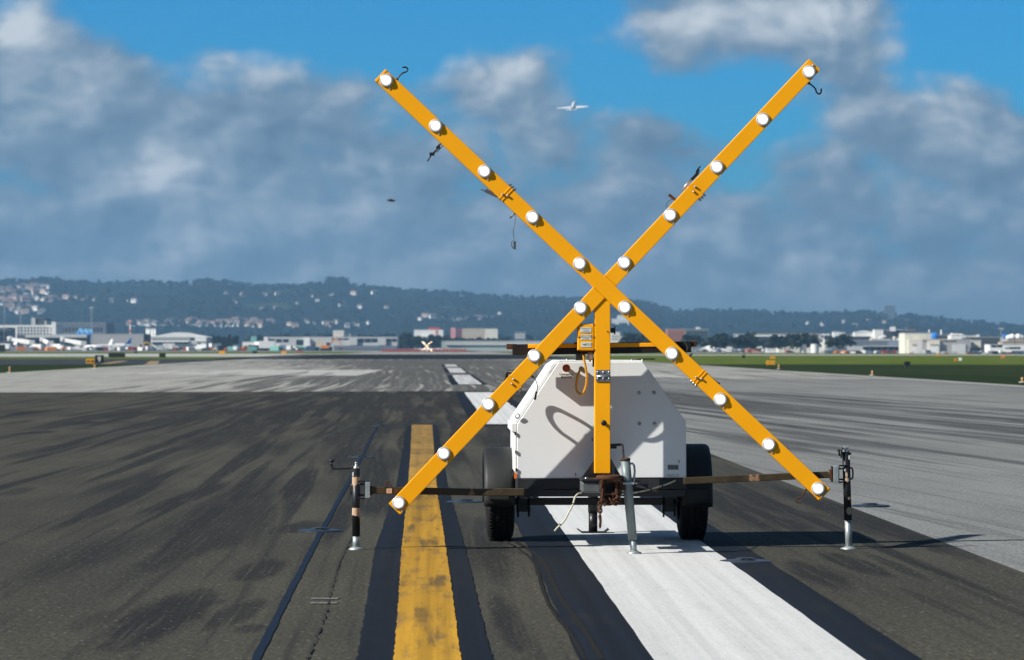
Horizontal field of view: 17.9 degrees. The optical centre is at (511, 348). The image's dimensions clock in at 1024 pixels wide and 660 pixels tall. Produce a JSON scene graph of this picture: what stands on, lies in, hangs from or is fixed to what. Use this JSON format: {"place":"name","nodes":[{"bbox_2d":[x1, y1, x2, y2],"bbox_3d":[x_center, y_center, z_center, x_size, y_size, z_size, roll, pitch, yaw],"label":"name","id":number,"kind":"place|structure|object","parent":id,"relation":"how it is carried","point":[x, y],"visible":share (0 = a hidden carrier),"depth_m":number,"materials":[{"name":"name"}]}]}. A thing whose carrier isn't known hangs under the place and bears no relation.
{"place":"outdoors","nodes":[
{"label":"outdoors","id":0,"kind":"place"},
{"bbox_2d":[7,336,34,346],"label":"jet bridge","id":1,"kind":"structure","parent":0,"point":[10,339],"depth_m":2135.99,"materials":[{"name":"metal"}]},
{"bbox_2d":[40,337,53,346],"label":"jet bridge","id":2,"kind":"structure","parent":0,"point":[43,340],"depth_m":2135.80,"materials":[{"name":"metal"}]},
{"bbox_2d":[0,364,145,372],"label":"dark grass","id":3,"kind":"structure","parent":0,"point":[14,368],"depth_m":254.61,"materials":[{"name":"plant"}]},
{"bbox_2d":[86,359,94,364],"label":"airfield sign","id":4,"kind":"object","parent":3,"relation":"on","point":[90,361],"visible":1,"depth_m":282.89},
{"bbox_2d":[60,337,86,345],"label":"jet bridge","id":5,"kind":"structure","parent":0,"point":[76,342],"depth_m":2136.04,"materials":[{"name":"metal"}]},
{"bbox_2d":[0,359,239,364],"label":"taxiway","id":6,"kind":"structure","parent":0,"point":[56,361],"depth_m":352.33,"materials":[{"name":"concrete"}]},
{"bbox_2d":[95,355,103,363],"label":"distance sign","id":7,"kind":"object","parent":6,"relation":"on","point":[99,358],"visible":0.96,"depth_m":290.62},
{"bbox_2d":[0,354,768,356],"bbox_3d":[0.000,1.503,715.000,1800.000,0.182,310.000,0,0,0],"label":"taxiway","id":8,"kind":"structure","parent":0,"point":[132,355],"depth_m":651.74,"materials":[{"name":"asphalt"}]},
{"bbox_2d":[218,354,586,358],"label":"runway","id":9,"kind":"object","parent":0,"point":[410,356],"visible":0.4,"depth_m":567.65,"materials":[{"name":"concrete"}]},
{"bbox_2d":[5,349,901,353],"bbox_3d":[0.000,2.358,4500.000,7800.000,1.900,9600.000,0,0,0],"label":"apron","id":10,"kind":"object","parent":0,"point":[325,351],"visible":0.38,"depth_m":1499.29,"materials":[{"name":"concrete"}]},
{"bbox_2d":[2,291,6,343],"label":"light mast","id":11,"kind":"object","parent":10,"relation":"on","point":[4,315],"visible":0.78,"depth_m":2249.89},
{"bbox_2d":[0,344,10,350],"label":"box truck","id":12,"kind":"object","parent":10,"relation":"on","point":[7,347],"visible":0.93,"depth_m":1924.39,"materials":[{"name":"white metal"}]},
{"bbox_2d":[0,327,14,346],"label":"terminal building","id":13,"kind":"structure","parent":10,"relation":"on","point":[9,331],"depth_m":2379.92,"materials":[{"name":"grey glass"}]},
{"bbox_2d":[0,318,62,346],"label":"parking garage","id":14,"kind":"structure","parent":10,"relation":"on","point":[42,326],"depth_m":2600.00,"materials":[{"name":"white concrete"}]},
{"bbox_2d":[30,344,42,349],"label":"box truck","id":15,"kind":"object","parent":10,"relation":"on","point":[37,345],"visible":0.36,"depth_m":2030.18,"materials":[{"name":"metal"}]},
{"bbox_2d":[13,328,83,345],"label":"airliner","id":16,"kind":"object","parent":10,"relation":"on","point":[80,331],"visible":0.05,"depth_m":2299.79,"materials":[{"name":"white metal"}]},
{"bbox_2d":[17,334,90,346],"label":"concourse","id":17,"kind":"structure","parent":10,"relation":"on","point":[55,338],"depth_m":2239.92,"materials":[{"name":"grey glass"}]},
{"bbox_2d":[53,344,65,350],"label":"box truck","id":18,"kind":"object","parent":10,"relation":"on","point":[58,346],"visible":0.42,"depth_m":2057.74,"materials":[{"name":"metal"}]},
{"bbox_2d":[57,323,113,344],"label":"office block","id":19,"kind":"structure","parent":10,"relation":"on","point":[97,328],"depth_m":2950.00,"materials":[{"name":"grey glass"}]},
{"bbox_2d":[94,338,131,350],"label":"airliner","id":20,"kind":"object","parent":10,"relation":"on","point":[127,344],"visible":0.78,"depth_m":2019.33,"materials":[{"name":"white metal"}]},
{"bbox_2d":[92,334,150,346],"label":"cargo shed","id":21,"kind":"structure","parent":10,"relation":"on","point":[137,340],"depth_m":2330.00,"materials":[{"name":"metal"}]},
{"bbox_2d":[146,346,156,350],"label":"service van","id":22,"kind":"object","parent":10,"relation":"on","point":[149,348],"visible":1,"depth_m":1898.84,"materials":[{"name":"white metal"}]},
{"bbox_2d":[159,343,174,349],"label":"box truck","id":23,"kind":"object","parent":10,"relation":"on","point":[166,345],"visible":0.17,"depth_m":2048.45,"materials":[{"name":"metal"}]},
{"bbox_2d":[151,332,212,347],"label":"terminal building","id":24,"kind":"structure","parent":10,"relation":"on","point":[181,339],"depth_m":2419.60,"materials":[{"name":"white metal"}]},
{"bbox_2d":[194,345,207,350],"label":"box truck","id":25,"kind":"object","parent":10,"relation":"on","point":[198,347],"visible":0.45,"depth_m":1934.77,"materials":[{"name":"metal"}]},
{"bbox_2d":[211,335,220,342],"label":"tree","id":26,"kind":"object","parent":10,"relation":"on","point":[215,339],"visible":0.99,"depth_m":2347.95,"materials":[{"name":"green plant"}]},
{"bbox_2d":[209,343,223,350],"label":"box truck","id":27,"kind":"object","parent":10,"relation":"on","point":[213,345],"visible":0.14,"depth_m":2008.34,"materials":[{"name":"metal"}]},
{"bbox_2d":[217,345,227,350],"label":"service van","id":28,"kind":"object","parent":10,"relation":"on","point":[220,347],"visible":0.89,"depth_m":1905.24,"materials":[{"name":"grey metal"}]},
{"bbox_2d":[220,337,229,345],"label":"tree","id":29,"kind":"object","parent":10,"relation":"on","point":[224,340],"visible":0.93,"depth_m":2348.91,"materials":[{"name":"green plant"}]},
{"bbox_2d":[230,335,238,343],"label":"tree","id":30,"kind":"object","parent":10,"relation":"on","point":[235,339],"visible":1,"depth_m":2348.25,"materials":[{"name":"green plant"}]},
{"bbox_2d":[242,341,258,345],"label":"freight building","id":31,"kind":"structure","parent":10,"relation":"on","point":[245,343],"depth_m":2200.00,"materials":[{"name":"white metal"}]},
{"bbox_2d":[248,346,256,350],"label":"cargo container","id":32,"kind":"object","parent":10,"relation":"on","point":[252,348],"visible":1,"depth_m":1861.25,"materials":[{"name":"metal"}]},
{"bbox_2d":[259,341,280,350],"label":"box truck","id":33,"kind":"object","parent":10,"relation":"on","point":[264,345],"visible":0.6,"depth_m":1907.36,"materials":[{"name":"metal"}]},
{"bbox_2d":[270,346,280,350],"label":"cargo container","id":34,"kind":"object","parent":10,"relation":"on","point":[275,348],"visible":1,"depth_m":1850.20,"materials":[{"name":"metal"}]},
{"bbox_2d":[320,338,341,350],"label":"excavator","id":35,"kind":"object","parent":10,"relation":"on","point":[327,345],"visible":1,"depth_m":1898.23,"materials":[{"name":"metal"}]},
{"bbox_2d":[264,337,398,349],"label":"terminal building","id":36,"kind":"structure","parent":10,"relation":"on","point":[366,343],"depth_m":2520.00,"materials":[{"name":"white glass"}]},
{"bbox_2d":[333,330,350,336],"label":"warehouse","id":37,"kind":"structure","parent":10,"relation":"on","point":[338,333],"depth_m":3100.00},
{"bbox_2d":[401,332,412,344],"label":"tree","id":38,"kind":"object","parent":10,"relation":"on","point":[406,339],"visible":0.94,"depth_m":2449.02,"materials":[{"name":"green plant"}]},
{"bbox_2d":[412,335,421,349],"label":"tree","id":39,"kind":"object","parent":10,"relation":"on","point":[416,340],"visible":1,"depth_m":2418.49,"materials":[{"name":"green plant"}]},
{"bbox_2d":[414,328,443,349],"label":"store building","id":40,"kind":"structure","parent":10,"relation":"on","point":[429,331],"depth_m":3250.00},
{"bbox_2d":[427,334,441,348],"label":"tree","id":41,"kind":"object","parent":10,"relation":"on","point":[434,339],"visible":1,"depth_m":2418.36,"materials":[{"name":"green plant"}]},
{"bbox_2d":[451,328,455,337],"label":"tower sign","id":42,"kind":"object","parent":10,"relation":"on","point":[453,332],"visible":0.36,"depth_m":3300.00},
{"bbox_2d":[457,328,461,336],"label":"tower sign","id":43,"kind":"object","parent":10,"relation":"on","point":[459,332],"visible":0.36,"depth_m":3320.00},
{"bbox_2d":[462,328,484,338],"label":"warehouse","id":44,"kind":"structure","parent":10,"relation":"on","point":[468,333],"depth_m":3300.00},
{"bbox_2d":[485,328,497,338],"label":"warehouse","id":45,"kind":"structure","parent":10,"relation":"on","point":[491,332],"depth_m":3200.00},
{"bbox_2d":[442,341,541,349],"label":"hangar","id":46,"kind":"structure","parent":10,"relation":"on","point":[480,345],"depth_m":2300.00,"materials":[{"name":"teal paint"}]},
{"bbox_2d":[514,332,525,340],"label":"office block","id":47,"kind":"structure","parent":10,"relation":"on","point":[519,336],"depth_m":2900.00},
{"bbox_2d":[194,331,856,348],"bbox_3d":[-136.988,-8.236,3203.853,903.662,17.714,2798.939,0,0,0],"label":"treeline","id":48,"kind":"object","parent":10,"relation":"on","point":[723,340],"visible":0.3,"depth_m":1986.91,"materials":[{"name":"green plant"}]},
{"bbox_2d":[610,332,619,342],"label":"office block","id":49,"kind":"structure","parent":10,"relation":"on","point":[615,338],"depth_m":2600.00,"materials":[{"name":"concrete"}]},
{"bbox_2d":[665,329,684,341],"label":"brick building","id":50,"kind":"structure","parent":10,"relation":"on","point":[675,335],"depth_m":2400.00,"materials":[{"name":"brick"}]},
{"bbox_2d":[685,327,708,347],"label":"office block","id":51,"kind":"structure","parent":10,"relation":"on","point":[703,334],"depth_m":2450.00,"materials":[{"name":"grey glass"}]},
{"bbox_2d":[745,348,761,352],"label":"site office","id":52,"kind":"structure","parent":10,"relation":"on","point":[756,350],"depth_m":2070.50,"materials":[{"name":"paint"}]},
{"bbox_2d":[766,348,775,352],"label":"site office","id":53,"kind":"structure","parent":10,"relation":"on","point":[770,350],"depth_m":2050.00,"materials":[{"name":"white"}]},
{"bbox_2d":[733,332,829,352],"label":"cargo terminal","id":54,"kind":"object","parent":10,"relation":"on","point":[763,335],"visible":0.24,"depth_m":2635.00,"materials":[{"name":"white metal"}]},
{"bbox_2d":[777,347,798,352],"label":"workshop","id":55,"kind":"structure","parent":10,"relation":"on","point":[782,350],"depth_m":2111.50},
{"bbox_2d":[800,344,805,352],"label":"storage tank","id":56,"kind":"object","parent":10,"relation":"on","point":[803,349],"visible":0.64,"depth_m":2017.31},
{"bbox_2d":[799,335,827,352],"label":"warehouse","id":57,"kind":"structure","parent":10,"relation":"on","point":[821,349],"depth_m":2132.00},
{"bbox_2d":[811,344,818,352],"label":"storage tank","id":58,"kind":"object","parent":10,"relation":"on","point":[814,348],"visible":0.84,"depth_m":2017.08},
{"bbox_2d":[850,336,870,339],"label":"roof block","id":59,"kind":"structure","parent":10,"relation":"on","point":[862,337],"depth_m":2296.00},
{"bbox_2d":[853,331,872,336],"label":"roof block","id":60,"kind":"structure","parent":10,"relation":"on","point":[863,333],"depth_m":2501.00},
{"bbox_2d":[828,340,898,351],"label":"cargo building","id":61,"kind":"structure","parent":10,"relation":"on","point":[874,345],"depth_m":2070.50,"materials":[{"name":"grey metal"}]},
{"bbox_2d":[873,329,882,338],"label":"roof block","id":62,"kind":"structure","parent":10,"relation":"on","point":[877,332],"depth_m":2490.75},
{"bbox_2d":[870,335,890,339],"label":"roof block","id":63,"kind":"structure","parent":10,"relation":"on","point":[876,338],"depth_m":2175.30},
{"bbox_2d":[883,327,914,339],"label":"office block","id":64,"kind":"structure","parent":10,"relation":"on","point":[892,332],"depth_m":2562.50,"materials":[{"name":"grey glass"}]},
{"bbox_2d":[899,333,930,353],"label":"hangar","id":65,"kind":"structure","parent":10,"relation":"on","point":[907,343],"depth_m":1968.00,"materials":[{"name":"metal"}]},
{"bbox_2d":[911,345,916,353],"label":"door","id":66,"kind":"structure","parent":65,"relation":"in","point":[913,347],"depth_m":1964.93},
{"bbox_2d":[917,339,970,353],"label":"hangar","id":67,"kind":"structure","parent":10,"relation":"on","point":[948,346],"depth_m":1937.25,"materials":[{"name":"metal"}]},
{"bbox_2d":[929,345,938,353],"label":"door","id":68,"kind":"structure","parent":67,"relation":"in","point":[933,348],"depth_m":1934.94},
{"bbox_2d":[953,344,965,353],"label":"sliding door","id":69,"kind":"structure","parent":67,"relation":"in","point":[961,348],"depth_m":1935.88,"materials":[{"name":"metal"}]},
{"bbox_2d":[938,334,949,338],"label":"plant block","id":70,"kind":"structure","parent":10,"relation":"on","point":[943,336],"depth_m":2255.00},
{"bbox_2d":[947,333,965,338],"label":"white building","id":71,"kind":"structure","parent":10,"relation":"on","point":[954,336],"depth_m":2173.00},
{"bbox_2d":[971,340,980,350],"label":"cream hut","id":72,"kind":"object","parent":10,"relation":"on","point":[975,343],"visible":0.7,"depth_m":1947.50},
{"bbox_2d":[962,337,999,351],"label":"office block","id":73,"kind":"structure","parent":10,"relation":"on","point":[987,340],"depth_m":2111.50,"materials":[{"name":"grey glass"}]},
{"bbox_2d":[984,344,1023,351],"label":"terminal building","id":74,"kind":"structure","parent":10,"relation":"on","point":[1003,347],"depth_m":1896.25,"materials":[{"name":"white concrete"}]},
{"bbox_2d":[998,339,1023,343],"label":"shed","id":75,"kind":"structure","parent":10,"relation":"on","point":[1020,341],"depth_m":2050.00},
{"bbox_2d":[0,350,1022,391],"bbox_3d":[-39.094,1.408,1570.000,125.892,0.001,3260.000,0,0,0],"label":"runway shoulder","id":76,"kind":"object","parent":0,"point":[411,375],"visible":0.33,"depth_m":163.53},
{"bbox_2d":[0,354,329,373],"bbox_3d":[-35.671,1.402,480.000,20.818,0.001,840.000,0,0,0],"label":"edge line marking","id":77,"kind":"object","parent":76,"relation":"on","point":[125,366],"visible":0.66,"depth_m":239.71,"materials":[{"name":"paint"}]},
{"bbox_2d":[99,370,380,375],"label":"runway patch","id":78,"kind":"object","parent":76,"relation":"on","point":[294,372],"visible":1,"depth_m":190.17,"materials":[{"name":"concrete"}]},
{"bbox_2d":[447,368,465,372],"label":"runway marking","id":79,"kind":"object","parent":76,"relation":"on","point":[455,370],"visible":0.97,"depth_m":206.23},
{"bbox_2d":[452,375,480,383],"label":"runway marking","id":80,"kind":"object","parent":76,"relation":"on","point":[464,379],"visible":1,"depth_m":146.47,"materials":[{"name":"paint"}]},
{"bbox_2d":[447,375,486,384],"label":"runway marking","id":81,"kind":"object","parent":76,"relation":"on","point":[452,380],"visible":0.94,"depth_m":138.01,"materials":[{"name":"black paint"}]},
{"bbox_2d":[652,374,684,376],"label":"runway patch","id":82,"kind":"object","parent":76,"relation":"on","point":[657,375],"depth_m":162.94,"materials":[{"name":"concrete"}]},
{"bbox_2d":[557,356,1023,386],"bbox_3d":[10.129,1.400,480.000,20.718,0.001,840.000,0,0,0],"label":"edge line marking","id":83,"kind":"object","parent":76,"relation":"on","point":[865,376],"visible":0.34,"depth_m":157.00,"materials":[{"name":"paint"}]},
{"bbox_2d":[0,391,1023,659],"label":"runway","id":84,"kind":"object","parent":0,"point":[152,525],"depth_m":23.63,"materials":[{"name":"asphalt"}]},
{"bbox_2d":[252,426,377,659],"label":"joint marking","id":85,"kind":"object","parent":84,"relation":"on","point":[264,642],"visible":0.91,"depth_m":19.61,"materials":[{"name":"asphalt"}]},
{"bbox_2d":[298,527,342,531],"bbox_3d":[-1.469,1.385,24.977,0.342,0.026,0.342,0,0,0],"label":"pavement light","id":86,"kind":"object","parent":84,"relation":"on","point":[320,529],"visible":1,"depth_m":24.90,"materials":[{"name":"grey metal"}]},
{"bbox_2d":[305,537,351,658],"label":"pavement crack","id":87,"kind":"object","parent":84,"relation":"on","point":[319,628],"visible":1,"depth_m":17.88,"materials":[{"name":"asphalt"}]},
{"bbox_2d":[348,455,373,457],"bbox_3d":[-1.931,1.385,41.807,0.342,0.026,0.342,0,0,0],"label":"pavement light","id":88,"kind":"object","parent":84,"relation":"on","point":[361,456],"visible":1,"depth_m":41.74,"materials":[{"name":"grey metal"}]},
{"bbox_2d":[356,425,493,659],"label":"taxi line marking","id":89,"kind":"object","parent":84,"relation":"on","point":[378,635],"visible":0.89,"depth_m":19.03,"materials":[{"name":"black paint"}]},
{"bbox_2d":[393,425,460,659],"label":"taxi line marking","id":90,"kind":"object","parent":84,"relation":"on","point":[426,628],"visible":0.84,"depth_m":19.38,"materials":[{"name":"yellow paint"}]},
{"bbox_2d":[447,499,482,502],"bbox_3d":[-0.426,1.385,29.696,0.342,0.026,0.342,0,0,0],"label":"pavement light","id":91,"kind":"object","parent":84,"relation":"on","point":[464,501],"visible":0.97,"depth_m":29.60,"materials":[{"name":"grey metal"}]},
{"bbox_2d":[455,392,519,425],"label":"runway marking","id":92,"kind":"object","parent":84,"relation":"on","point":[469,408],"visible":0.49,"depth_m":79.73,"materials":[{"name":"black paint"}]},
{"bbox_2d":[464,392,515,423],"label":"runway marking","id":93,"kind":"object","parent":84,"relation":"on","point":[503,414],"visible":0.5,"depth_m":76.81,"materials":[{"name":"white paint"}]},
{"bbox_2d":[503,540,586,658],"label":"skid marking","id":94,"kind":"object","parent":84,"relation":"on","point":[570,633],"visible":0.89,"depth_m":17.40,"materials":[{"name":"rubber"}]},
{"bbox_2d":[511,538,604,658],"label":"skid marking","id":95,"kind":"object","parent":84,"relation":"on","point":[585,631],"visible":0.93,"depth_m":17.67,"materials":[{"name":"rubber"}]},
{"bbox_2d":[329,59,856,553],"bbox_3d":[0.398,-0.304,22.979,3.091,3.410,2.696,0,0,-35],"label":"runway closure trailer","id":96,"kind":"object","parent":84,"relation":"on","point":[601,429],"visible":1,"depth_m":22.69,"materials":[{"name":"yellow paint"}]},
{"bbox_2d":[539,497,864,659],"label":"runway marking","id":97,"kind":"object","parent":84,"relation":"on","point":[672,594],"visible":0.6,"depth_m":18.21,"materials":[{"name":"white paint"}]},
{"bbox_2d":[515,496,922,659],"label":"runway marking","id":98,"kind":"object","parent":84,"relation":"on","point":[592,605],"visible":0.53,"depth_m":18.12,"materials":[{"name":"black paint"}]},
{"bbox_2d":[720,557,770,562],"bbox_3d":[1.530,1.385,21.383,0.342,0.026,0.342,0,0,0],"label":"pavement light","id":99,"kind":"object","parent":84,"relation":"on","point":[744,560],"visible":1,"depth_m":21.32,"materials":[{"name":"grey metal"}]},
{"bbox_2d":[0,282,1023,348],"bbox_3d":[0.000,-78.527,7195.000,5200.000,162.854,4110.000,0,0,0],"label":"hills","id":100,"kind":"structure","parent":0,"point":[374,313],"depth_m":6652.33,"materials":[{"name":"plant"}]},
{"bbox_2d":[20,308,28,314],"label":"house","id":101,"kind":"structure","parent":100,"relation":"on","point":[25,310],"depth_m":6336.59,"materials":[{"name":"white paint"}]},
{"bbox_2d":[20,296,30,301],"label":"house","id":102,"kind":"structure","parent":100,"relation":"on","point":[25,298],"depth_m":6692.35,"materials":[{"name":"white paint"}]},
{"bbox_2d":[0,276,1023,343],"bbox_3d":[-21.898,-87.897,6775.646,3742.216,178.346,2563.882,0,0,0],"label":"hill woods","id":103,"kind":"object","parent":100,"relation":"on","point":[342,281],"visible":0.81,"depth_m":6791.91,"materials":[{"name":"green plant"}]},
{"bbox_2d":[612,315,628,324],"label":"white mansion","id":104,"kind":"structure","parent":100,"relation":"on","point":[621,319],"depth_m":6423.18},
{"bbox_2d":[884,305,894,318],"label":"apartment tower","id":105,"kind":"structure","parent":100,"relation":"on","point":[889,310],"depth_m":7354.51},
{"bbox_2d":[0,352,1023,385],"bbox_3d":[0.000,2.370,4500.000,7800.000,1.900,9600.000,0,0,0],"label":"ground","id":106,"kind":"structure","parent":0,"point":[886,358],"depth_m":510.76,"materials":[{"name":"green plant"}]},
{"bbox_2d":[108,351,124,357],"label":"airfield sign","id":107,"kind":"object","parent":106,"relation":"on","point":[122,355],"visible":0.89,"depth_m":472.80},
{"bbox_2d":[0,0,1023,325],"label":"sky","id":108,"kind":"structure","parent":0,"point":[253,141],"materials":[{"name":"blue"}]},
{"bbox_2d":[556,102,587,109],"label":"airliner","id":109,"kind":"object","parent":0,"point":[572,106],"visible":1,"depth_m":3496.96,"materials":[{"name":"white metal"}]},
{"bbox_2d":[525,379,1023,571],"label":"runway side","id":110,"kind":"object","parent":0,"point":[941,461],"visible":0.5,"depth_m":48.65,"materials":[{"name":"grey concrete"}]},
{"bbox_2d":[851,503,889,506],"bbox_3d":[3.184,1.385,28.945,0.342,0.026,0.342,0,0,0],"label":"pavement light","id":111,"kind":"object","parent":110,"relation":"on","point":[870,505],"visible":1,"depth_m":28.85,"materials":[{"name":"grey metal"}]},
{"bbox_2d":[698,364,1023,384],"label":"dark grass","id":112,"kind":"structure","parent":0,"point":[1006,374],"depth_m":208.44,"materials":[{"name":"plant"}]},
{"bbox_2d":[766,360,774,365],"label":"airfield sign","id":113,"kind":"object","parent":112,"relation":"on","point":[770,362],"visible":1,"depth_m":262.63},
{"bbox_2d":[931,333,938,338],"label":"rooftop tank","id":114,"kind":"object","parent":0,"point":[934,336],"visible":0.63,"depth_m":2197.00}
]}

